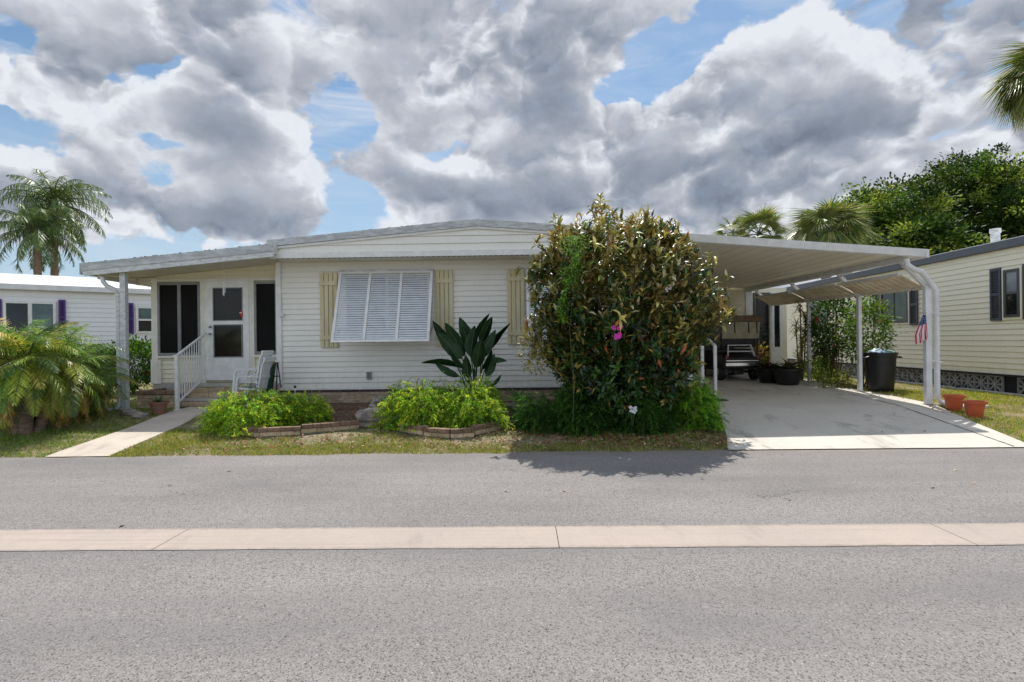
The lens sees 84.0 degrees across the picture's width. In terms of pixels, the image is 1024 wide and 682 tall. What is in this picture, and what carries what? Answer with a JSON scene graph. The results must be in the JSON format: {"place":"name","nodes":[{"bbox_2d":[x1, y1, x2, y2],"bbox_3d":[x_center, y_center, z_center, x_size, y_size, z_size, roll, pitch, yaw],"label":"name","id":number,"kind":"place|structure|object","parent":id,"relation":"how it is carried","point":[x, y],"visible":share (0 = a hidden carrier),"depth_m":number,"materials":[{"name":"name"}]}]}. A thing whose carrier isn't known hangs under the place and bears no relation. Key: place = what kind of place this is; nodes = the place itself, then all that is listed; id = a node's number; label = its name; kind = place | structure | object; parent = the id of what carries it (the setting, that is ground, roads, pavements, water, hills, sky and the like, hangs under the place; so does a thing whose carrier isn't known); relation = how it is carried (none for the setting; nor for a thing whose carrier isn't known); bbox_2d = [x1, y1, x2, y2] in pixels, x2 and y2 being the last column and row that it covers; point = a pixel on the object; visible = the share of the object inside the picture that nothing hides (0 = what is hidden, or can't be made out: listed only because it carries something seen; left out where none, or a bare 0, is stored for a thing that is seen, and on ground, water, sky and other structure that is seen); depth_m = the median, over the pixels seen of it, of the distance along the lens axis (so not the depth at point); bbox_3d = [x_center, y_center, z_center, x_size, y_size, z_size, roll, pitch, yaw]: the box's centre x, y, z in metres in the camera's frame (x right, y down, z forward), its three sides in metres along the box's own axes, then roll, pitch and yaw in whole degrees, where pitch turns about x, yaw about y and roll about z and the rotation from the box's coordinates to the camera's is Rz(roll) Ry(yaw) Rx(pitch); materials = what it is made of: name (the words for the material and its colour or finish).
{"place":"outdoors","nodes":[
{"label":"outdoors","id":0,"kind":"place"},
{"bbox_2d":[0,273,151,376],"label":"neighbor house","id":1,"kind":"structure","parent":0,"point":[25,299],"depth_m":18.43,"materials":[{"name":"white"}]},
{"bbox_2d":[3,301,55,333],"bbox_3d":[-14.889,-0.722,17.577,1.246,1.008,0.050,-1,0,-39],"label":"window","id":2,"kind":"structure","parent":1,"relation":"in","point":[17,312],"depth_m":17.54,"materials":[{"name":"grey glass"}]},
{"bbox_2d":[136,306,150,332],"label":"window","id":3,"kind":"structure","parent":1,"relation":"in","point":[143,313],"depth_m":19.43,"materials":[{"name":"grey glass"}]},
{"bbox_2d":[0,447,1023,681],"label":"road","id":4,"kind":"structure","parent":0,"point":[919,613],"depth_m":3.72,"materials":[{"name":"grey asphalt"}]},
{"bbox_2d":[0,523,1023,550],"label":"gutter strip","id":5,"kind":"object","parent":4,"relation":"on","point":[745,535],"visible":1,"depth_m":4.49,"materials":[{"name":"concrete"}]},
{"bbox_2d":[152,525,976,549],"bbox_3d":[0.358,1.544,4.495,61.624,0.001,0.500,-1,0,1],"label":"strip joint","id":6,"kind":"object","parent":4,"relation":"on","point":[558,541],"visible":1,"depth_m":4.47,"materials":[{"name":"grey concrete"}]},
{"bbox_2d":[120,391,1023,526],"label":"leaf litter","id":7,"kind":"object","parent":4,"relation":"on","point":[652,435],"visible":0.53,"depth_m":8.48,"materials":[{"name":"brown plant"}]},
{"bbox_2d":[0,373,1023,457],"bbox_3d":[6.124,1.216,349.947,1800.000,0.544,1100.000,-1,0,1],"label":"ground","id":8,"kind":"structure","parent":0,"point":[345,433],"depth_m":8.79,"materials":[{"name":"green plant"}]},
{"bbox_2d":[0,203,92,274],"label":"queen palm","id":9,"kind":"object","parent":8,"relation":"on","point":[40,233],"visible":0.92,"depth_m":25.62,"materials":[{"name":"green plant"}]},
{"bbox_2d":[0,169,112,275],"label":"queen palm","id":10,"kind":"object","parent":8,"relation":"on","point":[56,195],"visible":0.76,"depth_m":27.11,"materials":[{"name":"green plant"}]},
{"bbox_2d":[0,317,129,435],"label":"pygmy date palm","id":11,"kind":"object","parent":8,"relation":"on","point":[39,384],"visible":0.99,"depth_m":9.28,"materials":[{"name":"green plant"}]},
{"bbox_2d":[52,349,137,420],"bbox_3d":[-8.118,0.837,10.494,1.984,1.500,1.710,-1,0,1],"label":"pygmy date palm","id":12,"kind":"object","parent":8,"relation":"on","point":[101,389],"visible":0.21,"depth_m":10.58,"materials":[{"name":"green plant"}]},
{"bbox_2d":[77,341,112,380],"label":"hedge shrub","id":13,"kind":"object","parent":8,"relation":"on","point":[92,351],"visible":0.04,"depth_m":16.36,"materials":[{"name":"green plant"}]},
{"bbox_2d":[88,369,119,412],"bbox_3d":[-8.255,1.034,11.110,1.039,1.063,1.043,-1,0,1],"label":"pygmy date palm","id":14,"kind":"object","parent":8,"relation":"on","point":[96,409],"visible":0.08,"depth_m":11.19,"materials":[{"name":"green plant"}]},
{"bbox_2d":[91,333,151,393],"bbox_3d":[-9.610,0.561,14.367,2.010,1.671,1.704,-1,0,1],"label":"hibiscus","id":15,"kind":"object","parent":8,"relation":"on","point":[136,346],"visible":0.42,"depth_m":14.18,"materials":[{"name":"green plant"}]},
{"bbox_2d":[119,273,130,409],"bbox_3d":[-7.748,0.022,11.377,0.175,2.767,0.160,-1,0,1],"label":"porch post","id":16,"kind":"object","parent":8,"relation":"on","point":[124,316],"visible":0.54,"depth_m":11.33,"materials":[{"name":"white metal"}]},
{"bbox_2d":[100,277,120,410],"bbox_3d":[-7.979,0.065,11.310,0.376,2.690,0.203,-1,0,1],"label":"downspout","id":17,"kind":"object","parent":16,"relation":"attached to","point":[112,288],"visible":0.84,"depth_m":11.32,"materials":[{"name":"white metal"}]},
{"bbox_2d":[118,409,140,415],"bbox_3d":[-7.272,1.373,10.826,0.392,0.156,0.289,-1,0,-21],"label":"rock","id":18,"kind":"object","parent":8,"relation":"on","point":[129,412],"visible":0.63,"depth_m":10.75,"materials":[{"name":"grey stone"}]},
{"bbox_2d":[132,412,150,418],"bbox_3d":[-6.853,1.394,10.516,0.308,0.162,0.291,-1,0,1],"label":"rock","id":19,"kind":"object","parent":8,"relation":"on","point":[138,415],"visible":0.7,"depth_m":10.43,"materials":[{"name":"grey stone"}]},
{"bbox_2d":[45,406,246,457],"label":"walkway","id":20,"kind":"structure","parent":8,"relation":"on","point":[111,443],"depth_m":9.09,"materials":[{"name":"concrete"}]},
{"bbox_2d":[173,332,206,410],"bbox_3d":[-6.562,0.600,11.666,0.111,1.573,1.174,-1,0,0],"label":"handrail","id":21,"kind":"object","parent":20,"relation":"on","point":[178,400],"visible":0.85,"depth_m":11.49,"materials":[{"name":"white metal"}]},
{"bbox_2d":[148,401,168,415],"bbox_3d":[-6.677,1.274,10.760,0.347,0.260,0.347,-1,0,1],"label":"terracotta pot","id":22,"kind":"object","parent":8,"relation":"on","point":[158,408],"visible":0.85,"depth_m":10.65,"materials":[{"name":"ceramic"}]},
{"bbox_2d":[152,396,165,401],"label":"potted succulent","id":23,"kind":"object","parent":22,"relation":"on","point":[158,399],"visible":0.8,"depth_m":10.73,"materials":[{"name":"green plant"}]},
{"bbox_2d":[135,388,186,408],"bbox_3d":[-7.240,1.204,11.945,0.844,0.378,0.806,-1,0,1],"label":"brick planter","id":24,"kind":"object","parent":8,"relation":"on","point":[146,397],"visible":0.69,"depth_m":11.58,"materials":[{"name":"brick"}]},
{"bbox_2d":[172,382,279,406],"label":"front steps","id":25,"kind":"structure","parent":8,"relation":"on","point":[201,394],"depth_m":11.94,"materials":[{"name":"concrete"}]},
{"bbox_2d":[234,357,275,407],"bbox_3d":[-5.105,0.830,11.311,0.638,1.007,0.595,-1,0,1],"label":"plastic chair","id":26,"kind":"object","parent":8,"relation":"on","point":[266,366],"visible":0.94,"depth_m":11.22,"materials":[{"name":"white plastic"}]},
{"bbox_2d":[231,350,273,399],"bbox_3d":[-5.147,0.696,11.312,0.638,1.007,0.595,-1,0,1],"label":"plastic chair","id":27,"kind":"object","parent":26,"relation":"on","point":[267,353],"visible":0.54,"depth_m":11.09,"materials":[{"name":"white plastic"}]},
{"bbox_2d":[266,361,281,392],"bbox_3d":[-4.817,0.715,11.528,0.310,0.669,0.153,-1,0,-8],"label":"folded chair","id":28,"kind":"object","parent":8,"relation":"on","point":[273,368],"visible":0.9,"depth_m":11.50,"materials":[{"name":"green fabric"}]},
{"bbox_2d":[228,420,358,437],"bbox_3d":[-3.562,1.424,9.183,2.092,0.173,0.522,-1,0,-5],"label":"brick border","id":29,"kind":"object","parent":8,"relation":"on","point":[263,432],"visible":0.82,"depth_m":9.04,"materials":[{"name":"brown brick"}]},
{"bbox_2d":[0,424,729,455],"bbox_3d":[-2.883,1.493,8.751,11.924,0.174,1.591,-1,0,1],"label":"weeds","id":30,"kind":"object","parent":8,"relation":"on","point":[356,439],"visible":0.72,"depth_m":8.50,"materials":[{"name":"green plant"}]},
{"bbox_2d":[79,219,786,402],"bbox_3d":[0.175,-0.458,15.660,17.235,3.946,9.179,-1,0,1],"label":"manufactured home","id":31,"kind":"object","parent":8,"relation":"on","point":[362,310],"visible":0.58,"depth_m":11.94,"materials":[{"name":"white"}]},
{"bbox_2d":[157,282,200,354],"bbox_3d":[-7.227,-0.480,12.355,0.934,1.575,0.055,-1,0,1],"label":"window","id":32,"kind":"structure","parent":31,"relation":"in","point":[178,304],"depth_m":12.36,"materials":[{"name":"black glass"}]},
{"bbox_2d":[205,281,249,379],"bbox_3d":[-6.153,-0.229,12.289,0.941,2.142,0.121,-1,0,1],"label":"door","id":33,"kind":"structure","parent":31,"relation":"in","point":[227,336],"depth_m":12.31,"materials":[{"name":"white paint"}]},
{"bbox_2d":[253,281,275,353],"bbox_3d":[-5.326,-0.507,12.325,0.509,1.563,0.050,-1,0,1],"label":"window","id":34,"kind":"structure","parent":31,"relation":"in","point":[264,291],"depth_m":12.32,"materials":[{"name":"black glass"}]},
{"bbox_2d":[343,273,431,332],"bbox_3d":[-2.616,-0.778,11.927,1.842,1.250,0.050,-1,0,1],"label":"window","id":35,"kind":"structure","parent":31,"relation":"in","point":[418,273],"depth_m":11.92,"materials":[{"name":"white metal"}]},
{"bbox_2d":[529,278,608,330],"bbox_3d":[1.232,-0.822,11.860,1.740,1.250,0.050,-1,0,1],"label":"window","id":36,"kind":"structure","parent":31,"relation":"in","point":[531,278],"depth_m":11.87,"materials":[{"name":"white metal"}]},
{"bbox_2d":[753,293,770,363],"bbox_3d":[8.041,-0.067,18.277,0.541,2.967,0.050,-1,0,1],"label":"sliding window","id":37,"kind":"structure","parent":31,"relation":"in","point":[760,308],"depth_m":18.28,"materials":[{"name":"glass"}]},
{"bbox_2d":[771,292,782,365],"bbox_3d":[8.506,-0.331,18.269,0.317,2.450,0.050,-1,0,1],"label":"side door","id":38,"kind":"structure","parent":31,"relation":"in","point":[776,310],"depth_m":18.25,"materials":[{"name":"white paint"}]},
{"bbox_2d":[399,420,505,438],"bbox_3d":[-0.940,1.406,8.985,1.733,0.180,0.722,-1,0,-5],"label":"brick border","id":39,"kind":"object","parent":8,"relation":"on","point":[457,433],"visible":0.91,"depth_m":8.79,"materials":[{"name":"brown brick"}]},
{"bbox_2d":[222,400,699,427],"bbox_3d":[-0.937,1.339,10.693,8.120,0.179,2.650,-1,0,1],"label":"mulch bed","id":40,"kind":"object","parent":8,"relation":"on","point":[341,414],"visible":0.07,"depth_m":10.33,"materials":[{"name":"brown soil"}]},
{"bbox_2d":[192,382,311,436],"bbox_3d":[-4.326,1.113,9.624,1.888,0.808,1.879,-1,0,-23],"label":"fern clump","id":41,"kind":"object","parent":40,"relation":"on","point":[223,411],"visible":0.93,"depth_m":9.27,"materials":[{"name":"green plant"}]},
{"bbox_2d":[264,390,335,425],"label":"fern clump","id":42,"kind":"object","parent":40,"relation":"on","point":[318,409],"visible":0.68,"depth_m":9.80,"materials":[{"name":"green plant"}]},
{"bbox_2d":[355,407,386,425],"bbox_3d":[-2.388,1.345,9.713,0.591,0.412,0.429,-1,0,1],"label":"rock","id":43,"kind":"object","parent":40,"relation":"on","point":[364,417],"visible":0.53,"depth_m":9.55,"materials":[{"name":"grey stone"}]},
{"bbox_2d":[368,396,388,407],"bbox_3d":[-2.504,1.214,10.844,0.368,0.330,0.344,-1,0,43],"label":"rock","id":44,"kind":"object","parent":40,"relation":"on","point":[375,401],"visible":0.44,"depth_m":10.78,"materials":[{"name":"grey stone"}]},
{"bbox_2d":[382,416,399,425],"bbox_3d":[-2.006,1.388,9.625,0.331,0.251,0.336,-1,0,43],"label":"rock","id":45,"kind":"object","parent":40,"relation":"on","point":[390,417],"visible":0.15,"depth_m":9.57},
{"bbox_2d":[365,372,458,431],"bbox_3d":[-1.609,1.001,9.671,1.682,0.945,1.816,-1,0,1],"label":"fern clump","id":46,"kind":"object","parent":40,"relation":"on","point":[406,411],"visible":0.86,"depth_m":9.28,"materials":[{"name":"green plant"}]},
{"bbox_2d":[422,314,509,407],"bbox_3d":[-0.850,0.393,10.642,1.646,1.813,1.006,-1,0,1],"label":"bird of paradise","id":47,"kind":"object","parent":40,"relation":"on","point":[456,347],"visible":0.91,"depth_m":10.62,"materials":[{"name":"green plant"}]},
{"bbox_2d":[427,374,514,430],"bbox_3d":[-0.674,0.991,9.626,1.536,0.923,1.843,-1,0,1],"label":"fern clump","id":48,"kind":"object","parent":40,"relation":"on","point":[489,404],"visible":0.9,"depth_m":9.26,"materials":[{"name":"green plant"}]},
{"bbox_2d":[505,402,537,418],"bbox_3d":[0.190,1.235,9.899,0.630,0.280,0.630,-1,0,1],"label":"stone bowl","id":49,"kind":"object","parent":40,"relation":"on","point":[510,405],"visible":0.15,"depth_m":9.75,"materials":[{"name":"grey stone"}]},
{"bbox_2d":[500,387,533,405],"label":"lily plant","id":50,"kind":"object","parent":49,"relation":"in","point":[515,394],"visible":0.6,"depth_m":9.87,"materials":[{"name":"green plant"}]},
{"bbox_2d":[505,386,569,433],"bbox_3d":[0.441,1.095,9.309,1.159,0.732,1.266,-1,0,1],"label":"fern clump","id":51,"kind":"object","parent":8,"relation":"on","point":[526,415],"visible":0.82,"depth_m":9.07,"materials":[{"name":"green plant"}]},
{"bbox_2d":[546,372,626,436],"bbox_3d":[1.190,0.992,9.131,1.354,0.983,1.427,-1,0,1],"label":"fern clump","id":52,"kind":"object","parent":8,"relation":"on","point":[580,415],"visible":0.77,"depth_m":8.78,"materials":[{"name":"green plant"}]},
{"bbox_2d":[512,192,740,428],"bbox_3d":[1.828,-0.554,9.312,3.738,3.948,2.937,-1,0,1],"label":"magnolia tree","id":53,"kind":"object","parent":8,"relation":"on","point":[636,364],"visible":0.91,"depth_m":8.63,"materials":[{"name":"green plant"}]},
{"bbox_2d":[513,326,558,381],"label":"magnolia sprig","id":54,"kind":"object","parent":53,"relation":"attached to","point":[535,349],"visible":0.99,"depth_m":9.01,"materials":[{"name":"green plant"}]},
{"bbox_2d":[552,234,599,421],"bbox_3d":[1.014,-0.206,8.472,0.866,2.820,0.697,-1,0,1],"label":"climbing vine","id":55,"kind":"object","parent":53,"relation":"attached to","point":[573,265],"visible":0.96,"depth_m":8.40,"materials":[{"name":"green plant"}]},
{"bbox_2d":[611,325,623,357],"bbox_3d":[1.483,0.009,8.128,0.180,0.489,0.300,-1,0,1],"label":"orchid","id":56,"kind":"object","parent":53,"relation":"attached to","point":[617,335],"visible":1,"depth_m":7.99,"materials":[{"name":"pink plant"}]},
{"bbox_2d":[629,405,636,426],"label":"white blooms","id":57,"kind":"object","parent":8,"relation":"on","point":[634,411],"visible":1,"depth_m":8.39,"materials":[{"name":"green plant"}]},
{"bbox_2d":[596,380,681,435],"bbox_3d":[2.013,1.013,9.114,1.490,0.904,1.450,-1,0,1],"label":"fern clump","id":58,"kind":"object","parent":8,"relation":"on","point":[660,418],"visible":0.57,"depth_m":8.72,"materials":[{"name":"green plant"}]},
{"bbox_2d":[668,374,731,431],"bbox_3d":[2.908,0.923,9.416,1.199,0.997,1.563,-1,0,1],"label":"fern clump","id":59,"kind":"object","parent":8,"relation":"on","point":[705,403],"visible":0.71,"depth_m":8.98,"materials":[{"name":"green plant"}]},
{"bbox_2d":[691,338,716,397],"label":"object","id":60,"kind":"structure","parent":8,"relation":"on","point":[701,372],"depth_m":12.00,"materials":[{"name":"white metal"}]},
{"bbox_2d":[714,214,751,236],"bbox_3d":[11.561,-2.833,29.796,2.372,7.976,2.407,-1,0,-36],"label":"cabbage palm","id":61,"kind":"object","parent":8,"relation":"on","point":[719,232],"visible":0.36,"depth_m":29.67,"materials":[{"name":"green plant"}]},
{"bbox_2d":[722,204,791,239],"bbox_3d":[11.254,-2.565,25.866,3.332,7.448,3.355,-1,0,1],"label":"cabbage palm","id":62,"kind":"object","parent":8,"relation":"on","point":[767,218],"visible":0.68,"depth_m":25.27,"materials":[{"name":"green plant"}]},
{"bbox_2d":[753,340,774,366],"bbox_3d":[7.506,0.528,17.243,0.878,1.157,0.923,-1,0,26],"label":"croton","id":63,"kind":"object","parent":8,"relation":"on","point":[755,349],"visible":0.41,"depth_m":17.27,"materials":[{"name":"green plant"}]},
{"bbox_2d":[798,353,844,382],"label":"ground plant","id":64,"kind":"object","parent":8,"relation":"on","point":[820,367],"visible":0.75,"depth_m":15.03,"materials":[{"name":"green plant"}]},
{"bbox_2d":[795,318,847,377],"bbox_3d":[9.068,0.150,16.828,1.352,1.949,1.318,-1,0,-34],"label":"hibiscus","id":65,"kind":"object","parent":8,"relation":"on","point":[814,355],"visible":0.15,"depth_m":16.76,"materials":[{"name":"green plant"}]},
{"bbox_2d":[799,298,863,381],"bbox_3d":[8.470,-0.192,15.068,1.780,2.576,1.365,-1,0,1],"label":"hibiscus","id":66,"kind":"object","parent":8,"relation":"on","point":[828,305],"visible":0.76,"depth_m":14.94,"materials":[{"name":"green plant"}]},
{"bbox_2d":[780,192,885,278],"bbox_3d":[12.611,-2.225,22.760,3.847,6.735,4.221,-1,0,1],"label":"cabbage palm","id":67,"kind":"object","parent":8,"relation":"on","point":[845,222],"visible":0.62,"depth_m":22.00,"materials":[{"name":"green plant"}]},
{"bbox_2d":[814,361,864,387],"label":"ground plant","id":68,"kind":"object","parent":8,"relation":"on","point":[846,377],"visible":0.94,"depth_m":13.67,"materials":[{"name":"green plant"}]},
{"bbox_2d":[825,295,903,386],"bbox_3d":[8.631,-0.054,13.880,1.557,2.377,1.422,-1,0,1],"label":"hibiscus","id":69,"kind":"object","parent":8,"relation":"on","point":[865,313],"visible":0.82,"depth_m":13.76,"materials":[{"name":"green plant"}]},
{"bbox_2d":[862,352,901,392],"bbox_3d":[8.319,0.703,12.791,0.748,0.890,0.690,-1,0,38],"label":"trash can","id":70,"kind":"object","parent":8,"relation":"on","point":[880,369],"visible":0.93,"depth_m":12.58,"materials":[{"name":"black plastic"}]},
{"bbox_2d":[869,349,884,352],"bbox_3d":[8.188,0.290,12.762,0.327,0.219,0.324,-1,0,1],"label":"rubbish bag","id":71,"kind":"object","parent":70,"relation":"in","point":[876,351],"visible":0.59,"depth_m":12.68,"materials":[{"name":"white plastic"}]},
{"bbox_2d":[785,170,988,245],"bbox_3d":[22.436,-4.406,33.819,9.721,10.886,9.235,-1,0,-26],"label":"oak tree","id":72,"kind":"object","parent":8,"relation":"on","point":[890,208],"visible":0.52,"depth_m":31.43,"materials":[{"name":"green plant"}]},
{"bbox_2d":[785,228,1023,393],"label":"neighbor house","id":73,"kind":"structure","parent":8,"relation":"on","point":[981,297],"depth_m":13.71,"materials":[{"name":"siding"},{"name":"metal"},{"name":"concrete block"}]},
{"bbox_2d":[811,300,829,323],"bbox_3d":[11.262,-0.891,20.907,0.045,1.200,1.502,-1,0,3],"label":"window","id":74,"kind":"structure","parent":73,"relation":"in","point":[823,300],"depth_m":20.72,"materials":[{"name":"grey glass"}]},
{"bbox_2d":[880,291,908,324],"bbox_3d":[11.035,-1.003,16.435,0.045,1.070,1.352,-1,0,3],"label":"window","id":75,"kind":"structure","parent":73,"relation":"in","point":[900,300],"depth_m":16.24,"materials":[{"name":"grey glass"}]},
{"bbox_2d":[1001,265,1022,319],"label":"window","id":76,"kind":"structure","parent":73,"relation":"in","point":[1012,303],"depth_m":12.31,"materials":[{"name":"grey glass"}]},
{"bbox_2d":[805,370,1023,396],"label":"footing strip","id":77,"kind":"object","parent":8,"relation":"on","point":[960,388],"depth_m":13.71,"materials":[{"name":"concrete"}]},
{"bbox_2d":[861,209,1006,270],"bbox_3d":[21.211,-2.815,28.623,6.246,7.750,6.164,-1,0,1],"label":"oak tree","id":78,"kind":"object","parent":8,"relation":"on","point":[934,235],"visible":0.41,"depth_m":27.61,"materials":[{"name":"green plant"}]},
{"bbox_2d":[942,394,965,410],"bbox_3d":[7.942,1.109,10.220,0.351,0.280,0.351,-1,0,1],"label":"terracotta pot","id":79,"kind":"object","parent":8,"relation":"on","point":[953,401],"visible":0.87,"depth_m":10.13,"materials":[{"name":"ceramic"}]},
{"bbox_2d":[905,142,1023,227],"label":"oak tree","id":80,"kind":"object","parent":8,"relation":"on","point":[975,182],"visible":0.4,"depth_m":34.13,"materials":[{"name":"green plant"}]},
{"bbox_2d":[961,400,987,417],"bbox_3d":[7.864,1.158,9.670,0.351,0.280,0.351,-1,0,1],"label":"terracotta pot","id":81,"kind":"object","parent":8,"relation":"on","point":[974,408],"visible":0.88,"depth_m":9.57,"materials":[{"name":"ceramic"}]},
{"bbox_2d":[957,184,1023,242],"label":"oak tree","id":82,"kind":"object","parent":8,"relation":"on","point":[1010,223],"visible":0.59,"depth_m":32.50,"materials":[{"name":"green plant"}]},
{"bbox_2d":[975,41,1023,135],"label":"cabbage palm","id":83,"kind":"object","parent":8,"relation":"on","point":[1010,94],"visible":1,"depth_m":24.29,"materials":[{"name":"green plant"}]},
{"bbox_2d":[0,0,1023,287],"label":"sky","id":84,"kind":"structure","parent":0,"point":[205,124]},
{"bbox_2d":[705,373,1023,449],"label":"driveway","id":85,"kind":"structure","parent":0,"point":[770,416],"depth_m":9.43,"materials":[{"name":"concrete"}]},
{"bbox_2d":[696,315,763,379],"bbox_3d":[6.255,0.194,16.611,1.186,1.783,2.475,-1,0,1],"label":"golf cart","id":86,"kind":"object","parent":85,"relation":"on","point":[735,353],"visible":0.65,"depth_m":15.54,"materials":[{"name":"black plastic"}]},
{"bbox_2d":[754,368,775,382],"bbox_3d":[6.754,0.914,14.985,0.680,0.360,0.680,-1,0,1],"label":"planter bowl","id":87,"kind":"object","parent":85,"relation":"on","point":[765,375],"visible":0.66,"depth_m":14.78,"materials":[{"name":"black plastic"}]},
{"bbox_2d":[750,358,775,368],"bbox_3d":[6.738,0.606,14.979,0.739,0.377,0.756,-1,0,1],"label":"bromeliad","id":88,"kind":"object","parent":87,"relation":"in","point":[765,365],"visible":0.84,"depth_m":14.91,"materials":[{"name":"green plant"}]},
{"bbox_2d":[768,360,780,367],"bbox_3d":[6.917,0.659,14.986,0.574,0.309,0.530,-1,0,-19],"label":"bromeliad","id":89,"kind":"object","parent":87,"relation":"in","point":[773,365],"visible":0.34,"depth_m":14.94,"materials":[{"name":"green plant"}]},
{"bbox_2d":[770,368,804,384],"bbox_3d":[6.987,0.906,14.431,0.800,0.400,0.800,-1,0,1],"label":"planter bowl","id":90,"kind":"object","parent":85,"relation":"on","point":[786,377],"visible":0.91,"depth_m":14.17,"materials":[{"name":"black plastic"}]},
{"bbox_2d":[772,358,805,373],"bbox_3d":[7.041,0.600,14.404,0.778,0.450,0.908,-1,0,1],"label":"bromeliad","id":91,"kind":"object","parent":90,"relation":"in","point":[788,366],"visible":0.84,"depth_m":14.35,"materials":[{"name":"green plant"}]},
{"bbox_2d":[786,299,815,379],"bbox_3d":[7.856,-0.094,15.465,0.959,2.354,0.703,-1,0,1],"label":"dracaena","id":92,"kind":"object","parent":85,"relation":"on","point":[800,348],"visible":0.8,"depth_m":15.45,"materials":[{"name":"green plant"}]},
{"bbox_2d":[681,233,935,404],"bbox_3d":[5.386,-0.441,14.188,5.085,3.327,7.740,-1,0,1],"label":"carport","id":93,"kind":"object","parent":85,"relation":"on","point":[749,264],"visible":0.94,"depth_m":11.80,"materials":[{"name":"white metal"}]},
{"bbox_2d":[915,313,927,343],"bbox_3d":[7.611,-0.232,10.564,0.244,0.605,0.061,-1,0,1],"label":"flag","id":94,"kind":"object","parent":93,"relation":"attached to","point":[921,334],"visible":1,"depth_m":10.56,"materials":[{"name":"fabric"}]},
{"bbox_2d":[903,258,944,405],"bbox_3d":[7.680,-0.149,10.526,0.981,2.763,0.260,-1,0,-3],"label":"downspout","id":95,"kind":"object","parent":93,"relation":"attached to","point":[935,313],"visible":0.9,"depth_m":10.56,"materials":[{"name":"white metal"}]}
]}

